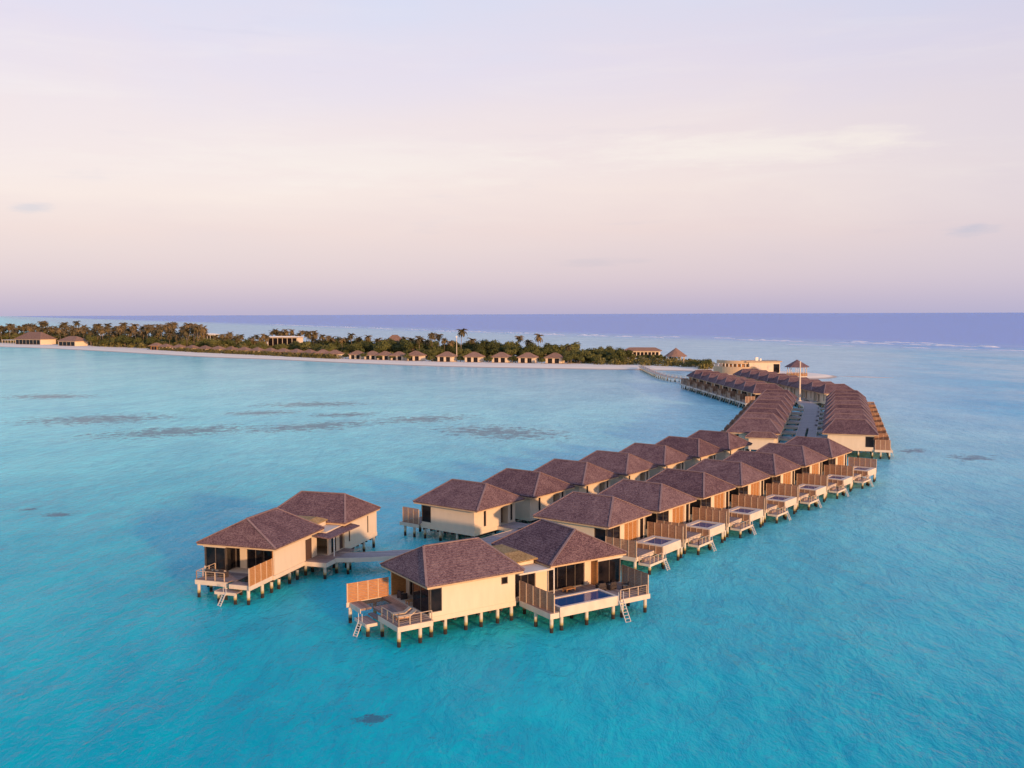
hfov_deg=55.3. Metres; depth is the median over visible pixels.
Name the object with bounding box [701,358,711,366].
broadleaf tree
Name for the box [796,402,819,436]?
boardwalk
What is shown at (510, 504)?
window
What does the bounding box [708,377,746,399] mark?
water villa
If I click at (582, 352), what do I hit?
broadleaf tree
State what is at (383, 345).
broadleaf tree
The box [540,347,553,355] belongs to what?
broadleaf tree
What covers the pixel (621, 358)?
broadleaf tree
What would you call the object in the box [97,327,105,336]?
palm tree
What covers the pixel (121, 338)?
broadleaf tree
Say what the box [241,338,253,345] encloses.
broadleaf tree
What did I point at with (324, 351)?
beach villa
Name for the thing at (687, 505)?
window
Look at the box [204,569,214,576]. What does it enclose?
armchair
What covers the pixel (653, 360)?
undergrowth
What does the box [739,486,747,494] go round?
window
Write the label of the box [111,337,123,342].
broadleaf tree
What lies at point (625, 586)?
armchair
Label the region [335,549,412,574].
footbridge
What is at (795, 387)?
water villa
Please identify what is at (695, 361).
broadleaf tree
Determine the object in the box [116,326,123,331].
palm tree
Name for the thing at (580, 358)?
broadleaf tree
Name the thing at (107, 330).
palm tree
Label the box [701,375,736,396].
water villa
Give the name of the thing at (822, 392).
water villa
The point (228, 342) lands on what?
broadleaf tree
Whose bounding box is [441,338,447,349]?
palm tree
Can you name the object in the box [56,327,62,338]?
palm tree
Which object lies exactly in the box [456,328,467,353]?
palm tree
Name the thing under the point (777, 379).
water villa
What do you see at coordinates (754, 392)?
water villa
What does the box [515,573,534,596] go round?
sliding door
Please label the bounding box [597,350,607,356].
broadleaf tree
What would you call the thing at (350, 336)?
palm tree
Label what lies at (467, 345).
broadleaf tree
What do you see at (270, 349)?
beach villa
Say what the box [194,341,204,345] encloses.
broadleaf tree
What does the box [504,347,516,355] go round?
broadleaf tree
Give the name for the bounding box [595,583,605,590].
armchair
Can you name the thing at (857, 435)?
water villa
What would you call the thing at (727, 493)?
window
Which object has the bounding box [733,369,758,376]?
water villa
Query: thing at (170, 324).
palm tree
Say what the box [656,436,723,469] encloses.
water villa
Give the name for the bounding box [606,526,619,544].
window
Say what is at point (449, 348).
broadleaf tree
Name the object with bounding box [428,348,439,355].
broadleaf tree
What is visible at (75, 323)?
palm tree
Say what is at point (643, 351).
island building
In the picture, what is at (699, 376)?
water villa
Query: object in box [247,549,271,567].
sliding door
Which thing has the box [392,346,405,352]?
broadleaf tree
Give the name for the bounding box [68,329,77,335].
palm tree
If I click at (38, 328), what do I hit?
palm tree
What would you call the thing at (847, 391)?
water villa
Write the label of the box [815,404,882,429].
water villa
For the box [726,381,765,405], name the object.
water villa
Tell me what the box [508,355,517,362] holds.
broadleaf tree
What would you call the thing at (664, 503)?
water villa
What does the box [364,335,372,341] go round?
palm tree
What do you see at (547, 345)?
broadleaf tree
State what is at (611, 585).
armchair
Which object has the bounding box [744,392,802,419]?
water villa
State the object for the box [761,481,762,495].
window
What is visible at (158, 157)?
sky
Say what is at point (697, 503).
window
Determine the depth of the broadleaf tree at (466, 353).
667.50 m
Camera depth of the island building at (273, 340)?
899.25 m
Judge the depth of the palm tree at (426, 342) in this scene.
712.33 m
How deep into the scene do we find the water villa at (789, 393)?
304.11 m
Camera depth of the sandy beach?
633.08 m
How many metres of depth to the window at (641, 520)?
130.36 m
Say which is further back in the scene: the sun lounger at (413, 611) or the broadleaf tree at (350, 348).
the broadleaf tree at (350, 348)
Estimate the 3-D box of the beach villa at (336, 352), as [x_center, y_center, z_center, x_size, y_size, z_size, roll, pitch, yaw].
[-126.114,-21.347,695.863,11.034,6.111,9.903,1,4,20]
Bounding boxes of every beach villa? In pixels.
[158,344,171,348]
[171,344,185,350]
[184,345,198,349]
[196,345,211,350]
[210,346,224,351]
[222,346,237,350]
[236,347,250,351]
[248,347,264,352]
[262,348,276,351]
[275,348,290,355]
[287,349,302,353]
[300,349,316,353]
[315,349,328,357]
[326,350,344,357]
[348,350,363,358]
[363,351,378,359]
[376,351,391,359]
[389,351,406,360]
[406,351,426,360]
[436,351,457,361]
[463,352,485,361]
[490,352,510,362]
[516,352,538,362]
[544,353,564,363]
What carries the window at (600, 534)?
in the water villa at (615, 521)
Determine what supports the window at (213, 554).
in the family water villa at (304, 529)
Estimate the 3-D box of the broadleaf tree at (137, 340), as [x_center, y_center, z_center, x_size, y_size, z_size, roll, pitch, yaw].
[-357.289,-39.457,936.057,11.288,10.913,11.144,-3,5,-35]
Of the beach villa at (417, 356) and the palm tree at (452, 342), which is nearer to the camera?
the beach villa at (417, 356)
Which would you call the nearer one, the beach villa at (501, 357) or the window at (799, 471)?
the window at (799, 471)
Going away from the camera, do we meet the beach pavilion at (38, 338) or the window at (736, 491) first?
the window at (736, 491)
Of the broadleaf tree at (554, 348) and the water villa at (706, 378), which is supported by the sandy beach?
the broadleaf tree at (554, 348)
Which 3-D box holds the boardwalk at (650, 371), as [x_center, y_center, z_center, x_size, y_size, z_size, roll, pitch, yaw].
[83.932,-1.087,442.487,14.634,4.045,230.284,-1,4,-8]
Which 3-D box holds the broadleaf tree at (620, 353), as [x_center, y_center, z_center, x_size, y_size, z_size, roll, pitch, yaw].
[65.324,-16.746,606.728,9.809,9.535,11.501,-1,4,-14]
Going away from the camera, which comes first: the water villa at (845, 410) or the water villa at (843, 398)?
the water villa at (845, 410)
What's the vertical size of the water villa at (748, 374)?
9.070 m
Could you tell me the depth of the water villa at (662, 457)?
176.53 m
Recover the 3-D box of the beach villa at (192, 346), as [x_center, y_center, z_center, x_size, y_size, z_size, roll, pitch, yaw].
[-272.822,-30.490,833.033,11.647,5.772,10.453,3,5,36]
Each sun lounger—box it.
[391,606,410,616]
[395,609,415,619]
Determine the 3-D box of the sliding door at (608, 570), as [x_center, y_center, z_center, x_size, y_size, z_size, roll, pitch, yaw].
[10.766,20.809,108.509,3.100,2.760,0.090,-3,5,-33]
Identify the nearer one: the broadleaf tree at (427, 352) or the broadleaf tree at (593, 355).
the broadleaf tree at (593, 355)
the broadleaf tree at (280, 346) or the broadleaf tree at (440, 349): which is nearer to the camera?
the broadleaf tree at (440, 349)
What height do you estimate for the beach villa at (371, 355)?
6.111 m
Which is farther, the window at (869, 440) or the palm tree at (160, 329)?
the palm tree at (160, 329)
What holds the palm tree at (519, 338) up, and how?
on the sandy beach
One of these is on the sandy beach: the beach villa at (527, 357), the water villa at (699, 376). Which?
the beach villa at (527, 357)
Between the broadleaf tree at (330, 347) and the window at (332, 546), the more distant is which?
the broadleaf tree at (330, 347)
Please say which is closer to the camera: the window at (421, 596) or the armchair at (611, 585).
the window at (421, 596)
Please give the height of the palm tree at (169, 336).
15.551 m
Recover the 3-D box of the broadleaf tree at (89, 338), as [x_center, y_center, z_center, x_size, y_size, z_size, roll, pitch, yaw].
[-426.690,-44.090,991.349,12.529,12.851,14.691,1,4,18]
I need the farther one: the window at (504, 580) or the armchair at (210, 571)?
the armchair at (210, 571)
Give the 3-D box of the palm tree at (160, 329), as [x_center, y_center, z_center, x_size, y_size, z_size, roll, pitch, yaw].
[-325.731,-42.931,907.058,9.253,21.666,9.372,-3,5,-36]
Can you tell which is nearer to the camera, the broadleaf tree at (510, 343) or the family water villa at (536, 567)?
the family water villa at (536, 567)
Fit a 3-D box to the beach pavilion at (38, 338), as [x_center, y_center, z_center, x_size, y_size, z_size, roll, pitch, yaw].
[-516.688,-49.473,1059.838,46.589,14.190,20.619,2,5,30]
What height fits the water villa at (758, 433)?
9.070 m
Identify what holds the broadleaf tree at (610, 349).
on the sandy beach
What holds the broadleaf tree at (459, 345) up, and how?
on the sandy beach
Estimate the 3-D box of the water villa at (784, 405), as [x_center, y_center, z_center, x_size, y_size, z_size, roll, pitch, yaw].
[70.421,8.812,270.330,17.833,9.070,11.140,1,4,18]
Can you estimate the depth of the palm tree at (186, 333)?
866.32 m
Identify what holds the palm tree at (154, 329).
on the sandy beach
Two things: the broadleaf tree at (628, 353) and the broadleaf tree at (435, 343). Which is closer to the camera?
the broadleaf tree at (628, 353)
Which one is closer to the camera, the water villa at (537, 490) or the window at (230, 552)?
the window at (230, 552)
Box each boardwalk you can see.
[481,526,524,545]
[639,364,806,407]
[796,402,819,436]
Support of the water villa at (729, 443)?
in the sea water
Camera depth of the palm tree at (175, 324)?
964.02 m
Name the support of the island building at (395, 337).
on the wooded ground
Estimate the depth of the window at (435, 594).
97.07 m
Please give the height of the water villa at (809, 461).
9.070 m
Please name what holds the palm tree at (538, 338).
on the sandy beach
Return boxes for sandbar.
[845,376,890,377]
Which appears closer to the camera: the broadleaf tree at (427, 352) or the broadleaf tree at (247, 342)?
the broadleaf tree at (427, 352)
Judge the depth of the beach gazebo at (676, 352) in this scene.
592.66 m
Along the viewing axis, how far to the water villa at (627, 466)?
166.86 m
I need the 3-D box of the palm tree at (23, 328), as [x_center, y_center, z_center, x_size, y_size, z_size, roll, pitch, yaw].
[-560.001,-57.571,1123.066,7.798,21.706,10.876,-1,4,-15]
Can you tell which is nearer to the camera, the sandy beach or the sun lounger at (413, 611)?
the sun lounger at (413, 611)
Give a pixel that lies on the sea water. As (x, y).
(878, 623)
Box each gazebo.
[665,348,686,364]
[785,360,808,376]
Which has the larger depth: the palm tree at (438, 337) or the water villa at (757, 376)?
the palm tree at (438, 337)
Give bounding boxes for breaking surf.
[272,324,1022,350]
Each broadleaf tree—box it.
[85,335,96,345]
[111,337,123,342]
[116,335,131,346]
[133,338,141,344]
[146,336,157,343]
[180,339,192,346]
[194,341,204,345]
[201,339,211,346]
[207,338,220,346]
[221,339,234,345]
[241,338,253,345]
[256,342,266,346]
[274,343,287,349]
[292,340,305,346]
[298,341,312,348]
[322,343,336,350]
[328,336,346,345]
[337,343,346,349]
[345,344,356,351]
[350,340,366,348]
[354,347,364,351]
[363,341,375,350]
[372,339,393,350]
[385,338,398,343]
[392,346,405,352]
[393,344,403,351]
[400,338,422,350]
[401,348,412,353]
[402,353,411,360]
[416,348,429,354]
[427,339,439,345]
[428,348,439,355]
[429,346,444,357]
[445,345,455,353]
[451,343,464,348]
[455,347,468,354]
[461,342,474,349]
[461,348,472,354]
[473,339,499,349]
[473,346,488,352]
[475,350,487,355]
[488,346,501,354]
[501,341,516,347]
[503,344,521,355]
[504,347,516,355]
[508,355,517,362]
[526,342,542,351]
[531,349,543,356]
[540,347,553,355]
[543,343,556,346]
[549,345,559,351]
[562,351,578,362]
[562,355,572,360]
[564,342,580,348]
[574,356,584,362]
[577,349,591,361]
[585,353,599,362]
[590,348,601,352]
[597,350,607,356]
[605,345,616,352]
[610,350,625,363]
[614,347,633,356]
[614,355,624,361]
[690,359,699,366]
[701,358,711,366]
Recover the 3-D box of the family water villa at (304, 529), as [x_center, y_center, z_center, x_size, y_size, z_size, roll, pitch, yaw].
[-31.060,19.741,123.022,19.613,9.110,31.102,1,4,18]
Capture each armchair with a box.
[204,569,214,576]
[218,570,228,577]
[397,590,406,599]
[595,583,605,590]
[606,581,616,590]
[622,581,629,590]
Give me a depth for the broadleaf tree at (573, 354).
610.24 m
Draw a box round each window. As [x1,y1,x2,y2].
[205,547,225,570]
[226,547,235,570]
[236,548,239,567]
[268,338,272,345]
[331,537,335,552]
[412,582,429,615]
[422,505,430,522]
[430,587,441,612]
[484,511,485,525]
[501,577,507,583]
[510,504,511,519]
[594,528,605,541]
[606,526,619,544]
[640,518,642,538]
[646,513,656,529]
[657,510,668,522]
[686,504,688,522]
[690,500,700,514]
[701,497,710,516]
[726,491,728,508]
[729,488,738,501]
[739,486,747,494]
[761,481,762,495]
[764,477,772,490]
[773,475,780,483]
[795,468,801,480]
[803,466,809,472]
[822,460,828,471]
[829,458,835,463]
[865,437,873,446]
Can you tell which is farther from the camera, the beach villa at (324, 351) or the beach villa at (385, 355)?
the beach villa at (324, 351)
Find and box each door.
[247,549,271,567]
[305,538,311,559]
[339,534,342,548]
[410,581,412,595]
[501,507,502,522]
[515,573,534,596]
[549,563,583,590]
[598,558,619,584]
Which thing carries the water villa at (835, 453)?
in the sea water
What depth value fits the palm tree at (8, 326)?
1129.90 m
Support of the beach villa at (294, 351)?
on the sandy beach
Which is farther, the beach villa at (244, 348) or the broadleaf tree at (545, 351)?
the beach villa at (244, 348)
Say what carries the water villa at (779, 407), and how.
in the sea water
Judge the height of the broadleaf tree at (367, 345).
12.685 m
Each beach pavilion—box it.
[14,332,56,344]
[57,336,87,345]
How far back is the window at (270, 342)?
901.04 m
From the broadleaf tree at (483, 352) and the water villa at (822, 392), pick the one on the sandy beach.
the broadleaf tree at (483, 352)
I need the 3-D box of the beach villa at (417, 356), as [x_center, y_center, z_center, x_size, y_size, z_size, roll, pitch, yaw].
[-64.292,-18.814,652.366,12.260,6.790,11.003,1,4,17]
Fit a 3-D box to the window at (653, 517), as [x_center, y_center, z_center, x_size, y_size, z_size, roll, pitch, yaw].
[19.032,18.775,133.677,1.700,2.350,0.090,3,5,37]
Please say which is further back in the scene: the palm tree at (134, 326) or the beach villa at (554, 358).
the palm tree at (134, 326)
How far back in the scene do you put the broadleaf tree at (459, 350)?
667.17 m
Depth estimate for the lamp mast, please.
332.17 m
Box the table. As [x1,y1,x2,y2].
[562,586,575,592]
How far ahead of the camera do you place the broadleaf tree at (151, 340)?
915.72 m
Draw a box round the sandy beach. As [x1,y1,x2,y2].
[0,332,836,378]
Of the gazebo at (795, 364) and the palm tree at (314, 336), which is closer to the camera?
the gazebo at (795, 364)
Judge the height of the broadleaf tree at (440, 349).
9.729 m
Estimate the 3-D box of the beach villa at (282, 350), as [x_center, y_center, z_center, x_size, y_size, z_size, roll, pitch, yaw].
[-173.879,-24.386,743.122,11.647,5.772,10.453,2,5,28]
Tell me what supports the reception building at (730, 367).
on the sandy beach
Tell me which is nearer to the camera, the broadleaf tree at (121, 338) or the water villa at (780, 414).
the water villa at (780, 414)
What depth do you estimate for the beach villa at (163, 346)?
866.87 m
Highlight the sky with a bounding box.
[0,0,1023,315]
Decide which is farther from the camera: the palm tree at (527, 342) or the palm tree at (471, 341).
the palm tree at (471, 341)
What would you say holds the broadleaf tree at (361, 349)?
on the sandy beach
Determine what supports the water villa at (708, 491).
in the sea water
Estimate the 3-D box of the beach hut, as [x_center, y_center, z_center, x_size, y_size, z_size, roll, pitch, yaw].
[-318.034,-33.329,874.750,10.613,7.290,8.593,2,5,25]
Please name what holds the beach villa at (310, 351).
on the sandy beach
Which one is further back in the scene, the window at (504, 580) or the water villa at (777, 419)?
the water villa at (777, 419)
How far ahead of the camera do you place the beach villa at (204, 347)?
814.20 m
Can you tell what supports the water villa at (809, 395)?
in the sea water
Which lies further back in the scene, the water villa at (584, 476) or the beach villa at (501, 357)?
the beach villa at (501, 357)
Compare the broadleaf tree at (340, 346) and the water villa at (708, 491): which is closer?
the water villa at (708, 491)
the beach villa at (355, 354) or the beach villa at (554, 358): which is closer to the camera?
the beach villa at (554, 358)
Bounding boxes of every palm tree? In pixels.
[5,323,12,334]
[20,325,27,330]
[35,326,42,331]
[47,327,54,333]
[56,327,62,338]
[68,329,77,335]
[73,321,80,326]
[74,327,82,335]
[94,323,101,339]
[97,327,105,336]
[104,326,111,338]
[109,331,116,336]
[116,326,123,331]
[118,322,128,343]
[129,323,138,343]
[140,329,146,339]
[149,326,158,334]
[156,326,165,340]
[160,324,169,331]
[165,322,173,333]
[165,333,173,343]
[169,328,177,334]
[171,322,178,336]
[181,328,190,336]
[183,323,193,338]
[188,326,197,333]
[192,325,202,346]
[200,326,207,337]
[304,331,313,340]
[311,332,319,340]
[319,334,325,341]
[328,336,336,343]
[347,333,355,343]
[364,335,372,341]
[414,336,424,348]
[422,339,429,354]
[427,332,435,339]
[435,334,442,345]
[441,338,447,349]
[447,340,454,347]
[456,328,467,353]
[467,338,475,344]
[514,336,524,344]
[524,340,532,344]
[534,334,543,358]
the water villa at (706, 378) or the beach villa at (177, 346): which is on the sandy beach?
the beach villa at (177, 346)
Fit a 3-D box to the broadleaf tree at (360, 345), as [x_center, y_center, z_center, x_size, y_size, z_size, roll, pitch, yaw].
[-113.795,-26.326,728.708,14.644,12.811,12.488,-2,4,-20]
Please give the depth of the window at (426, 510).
139.21 m
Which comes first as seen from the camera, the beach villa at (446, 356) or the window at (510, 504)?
the window at (510, 504)
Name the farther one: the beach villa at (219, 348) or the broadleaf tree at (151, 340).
the broadleaf tree at (151, 340)
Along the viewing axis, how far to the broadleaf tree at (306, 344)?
756.14 m
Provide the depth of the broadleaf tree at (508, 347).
659.51 m
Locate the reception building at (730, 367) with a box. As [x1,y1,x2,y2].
[713,357,781,374]
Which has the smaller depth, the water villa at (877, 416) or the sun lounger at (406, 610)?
the sun lounger at (406, 610)
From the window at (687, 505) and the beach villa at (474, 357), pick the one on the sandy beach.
the beach villa at (474, 357)
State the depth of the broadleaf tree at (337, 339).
766.05 m
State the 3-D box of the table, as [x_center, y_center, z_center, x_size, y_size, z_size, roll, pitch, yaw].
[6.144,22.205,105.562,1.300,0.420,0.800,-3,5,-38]
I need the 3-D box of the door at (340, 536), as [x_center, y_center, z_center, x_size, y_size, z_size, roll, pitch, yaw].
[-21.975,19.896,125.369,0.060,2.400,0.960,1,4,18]
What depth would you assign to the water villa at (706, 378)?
388.91 m
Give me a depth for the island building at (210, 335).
1005.02 m
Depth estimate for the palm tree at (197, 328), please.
850.92 m
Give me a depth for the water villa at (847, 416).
231.21 m
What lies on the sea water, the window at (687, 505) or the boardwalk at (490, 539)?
the boardwalk at (490, 539)
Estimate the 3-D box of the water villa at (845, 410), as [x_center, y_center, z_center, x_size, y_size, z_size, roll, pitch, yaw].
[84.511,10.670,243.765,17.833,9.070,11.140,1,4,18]
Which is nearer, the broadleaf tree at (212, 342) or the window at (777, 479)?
the window at (777, 479)
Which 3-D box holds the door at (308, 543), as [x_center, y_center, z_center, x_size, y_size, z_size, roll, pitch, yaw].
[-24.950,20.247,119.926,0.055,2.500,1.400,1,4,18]
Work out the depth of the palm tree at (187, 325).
897.77 m
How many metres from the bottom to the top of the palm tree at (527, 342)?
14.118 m
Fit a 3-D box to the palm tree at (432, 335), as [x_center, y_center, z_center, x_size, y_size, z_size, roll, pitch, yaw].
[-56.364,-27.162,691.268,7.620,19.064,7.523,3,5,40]
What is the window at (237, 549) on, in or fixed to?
in the family water villa at (304, 529)
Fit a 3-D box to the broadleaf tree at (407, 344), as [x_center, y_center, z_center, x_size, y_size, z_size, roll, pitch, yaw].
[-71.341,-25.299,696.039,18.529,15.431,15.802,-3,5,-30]
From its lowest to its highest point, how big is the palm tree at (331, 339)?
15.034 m
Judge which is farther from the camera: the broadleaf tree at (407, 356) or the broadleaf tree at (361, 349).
the broadleaf tree at (361, 349)
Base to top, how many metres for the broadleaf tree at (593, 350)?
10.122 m
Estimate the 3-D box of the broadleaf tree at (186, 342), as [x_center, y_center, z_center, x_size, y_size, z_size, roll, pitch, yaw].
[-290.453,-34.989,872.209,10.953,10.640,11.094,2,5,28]
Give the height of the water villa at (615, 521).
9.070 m
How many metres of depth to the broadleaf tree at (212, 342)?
827.27 m
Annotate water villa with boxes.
[195,491,380,605]
[346,519,649,647]
[400,479,528,540]
[482,468,574,523]
[533,458,619,494]
[533,491,683,574]
[579,450,657,485]
[598,479,726,554]
[619,443,692,476]
[645,468,764,537]
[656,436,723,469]
[680,370,711,389]
[686,371,719,391]
[686,459,797,523]
[688,430,752,459]
[693,373,728,394]
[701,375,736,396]
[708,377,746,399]
[717,379,755,402]
[721,412,792,442]
[723,417,783,450]
[723,450,826,510]
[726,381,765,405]
[727,407,796,442]
[732,403,798,434]
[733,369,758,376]
[735,383,783,407]
[736,399,799,430]
[741,370,767,378]
[741,396,801,424]
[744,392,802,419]
[749,372,776,380]
[749,389,804,415]
[755,443,852,498]
[758,373,786,382]
[767,375,797,386]
[777,377,808,392]
[784,436,876,488]
[788,379,820,400]
[796,381,833,403]
[807,384,853,407]
[812,413,887,439]
[814,408,884,435]
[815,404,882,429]
[816,396,877,423]
[816,400,880,424]
[817,393,876,414]
[820,390,874,410]
[821,418,893,459]
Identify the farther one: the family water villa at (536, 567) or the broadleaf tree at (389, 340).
the broadleaf tree at (389, 340)
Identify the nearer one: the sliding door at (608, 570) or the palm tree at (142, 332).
the sliding door at (608, 570)
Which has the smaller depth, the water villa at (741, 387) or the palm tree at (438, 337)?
the water villa at (741, 387)
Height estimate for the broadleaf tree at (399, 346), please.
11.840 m
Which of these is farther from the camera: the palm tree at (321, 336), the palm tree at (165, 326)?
the palm tree at (165, 326)
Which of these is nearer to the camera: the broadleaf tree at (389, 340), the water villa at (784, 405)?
the water villa at (784, 405)
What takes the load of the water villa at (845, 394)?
in the sea water
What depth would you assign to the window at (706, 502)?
144.16 m
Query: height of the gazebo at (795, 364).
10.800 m
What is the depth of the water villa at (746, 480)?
155.91 m
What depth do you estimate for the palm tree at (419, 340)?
685.80 m
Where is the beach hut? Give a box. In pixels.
[149,343,161,349]
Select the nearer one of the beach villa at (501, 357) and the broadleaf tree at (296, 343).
the beach villa at (501, 357)
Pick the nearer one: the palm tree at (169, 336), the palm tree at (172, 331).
the palm tree at (169, 336)
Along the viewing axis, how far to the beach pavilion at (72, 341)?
998.09 m
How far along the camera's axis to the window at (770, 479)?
162.68 m
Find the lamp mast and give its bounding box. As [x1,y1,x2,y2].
[798,361,801,406]
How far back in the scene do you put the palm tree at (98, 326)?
993.09 m
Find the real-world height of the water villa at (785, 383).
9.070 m
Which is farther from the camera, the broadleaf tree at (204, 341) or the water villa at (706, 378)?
the broadleaf tree at (204, 341)
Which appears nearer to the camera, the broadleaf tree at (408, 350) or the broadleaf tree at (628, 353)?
the broadleaf tree at (628, 353)
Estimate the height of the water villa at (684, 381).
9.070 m
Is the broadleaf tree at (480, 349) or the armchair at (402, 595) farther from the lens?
the broadleaf tree at (480, 349)
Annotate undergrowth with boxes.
[0,330,714,369]
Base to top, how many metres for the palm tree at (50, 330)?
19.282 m
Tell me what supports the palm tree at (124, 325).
on the wooded ground
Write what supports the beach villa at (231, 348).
on the sandy beach
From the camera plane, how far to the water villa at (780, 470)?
165.70 m
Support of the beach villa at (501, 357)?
on the sandy beach
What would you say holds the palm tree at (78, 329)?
on the wooded ground
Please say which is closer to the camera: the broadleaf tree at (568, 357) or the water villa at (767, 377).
the water villa at (767, 377)
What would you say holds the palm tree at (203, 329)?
on the wooded ground
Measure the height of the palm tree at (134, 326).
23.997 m
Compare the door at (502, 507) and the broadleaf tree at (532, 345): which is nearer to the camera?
the door at (502, 507)
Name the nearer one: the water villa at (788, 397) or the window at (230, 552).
the window at (230, 552)
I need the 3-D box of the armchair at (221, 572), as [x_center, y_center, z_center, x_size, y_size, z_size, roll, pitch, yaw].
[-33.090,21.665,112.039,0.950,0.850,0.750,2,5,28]
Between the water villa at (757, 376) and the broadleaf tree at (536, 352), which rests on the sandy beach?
the broadleaf tree at (536, 352)
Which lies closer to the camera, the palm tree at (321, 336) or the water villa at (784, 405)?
the water villa at (784, 405)
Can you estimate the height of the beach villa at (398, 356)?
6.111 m
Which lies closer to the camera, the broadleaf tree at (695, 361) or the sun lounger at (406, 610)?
the sun lounger at (406, 610)
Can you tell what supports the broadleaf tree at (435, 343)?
on the wooded ground
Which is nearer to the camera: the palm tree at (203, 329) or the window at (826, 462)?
the window at (826, 462)
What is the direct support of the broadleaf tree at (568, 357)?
on the sandy beach
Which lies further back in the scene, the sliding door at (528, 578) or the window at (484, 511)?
the window at (484, 511)
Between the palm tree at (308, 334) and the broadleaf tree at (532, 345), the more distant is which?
the palm tree at (308, 334)
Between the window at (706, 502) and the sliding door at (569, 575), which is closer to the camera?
the sliding door at (569, 575)
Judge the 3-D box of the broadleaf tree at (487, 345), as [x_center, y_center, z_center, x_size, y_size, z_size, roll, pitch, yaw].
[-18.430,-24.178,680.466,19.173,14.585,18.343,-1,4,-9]
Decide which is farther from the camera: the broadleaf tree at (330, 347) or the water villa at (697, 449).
the broadleaf tree at (330, 347)
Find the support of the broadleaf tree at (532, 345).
on the sandy beach
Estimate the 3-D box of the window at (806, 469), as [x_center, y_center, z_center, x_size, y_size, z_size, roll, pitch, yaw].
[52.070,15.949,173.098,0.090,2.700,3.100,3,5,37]
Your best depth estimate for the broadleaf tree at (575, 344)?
692.91 m
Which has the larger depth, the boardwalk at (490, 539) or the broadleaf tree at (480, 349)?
the broadleaf tree at (480, 349)
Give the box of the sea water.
[0,313,1023,767]
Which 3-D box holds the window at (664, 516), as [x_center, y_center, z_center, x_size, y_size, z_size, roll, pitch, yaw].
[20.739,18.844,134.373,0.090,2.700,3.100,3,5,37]
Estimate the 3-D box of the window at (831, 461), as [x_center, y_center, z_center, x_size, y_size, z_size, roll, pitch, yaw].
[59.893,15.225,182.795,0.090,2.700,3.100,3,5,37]
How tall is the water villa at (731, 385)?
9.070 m
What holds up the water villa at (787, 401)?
in the sea water
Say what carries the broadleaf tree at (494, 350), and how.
on the sandy beach
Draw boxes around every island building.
[205,333,218,339]
[267,336,302,345]
[389,335,400,342]
[624,347,661,355]
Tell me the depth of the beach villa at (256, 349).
764.92 m
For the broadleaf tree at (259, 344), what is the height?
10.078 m
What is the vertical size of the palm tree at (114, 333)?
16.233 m
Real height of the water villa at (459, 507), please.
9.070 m

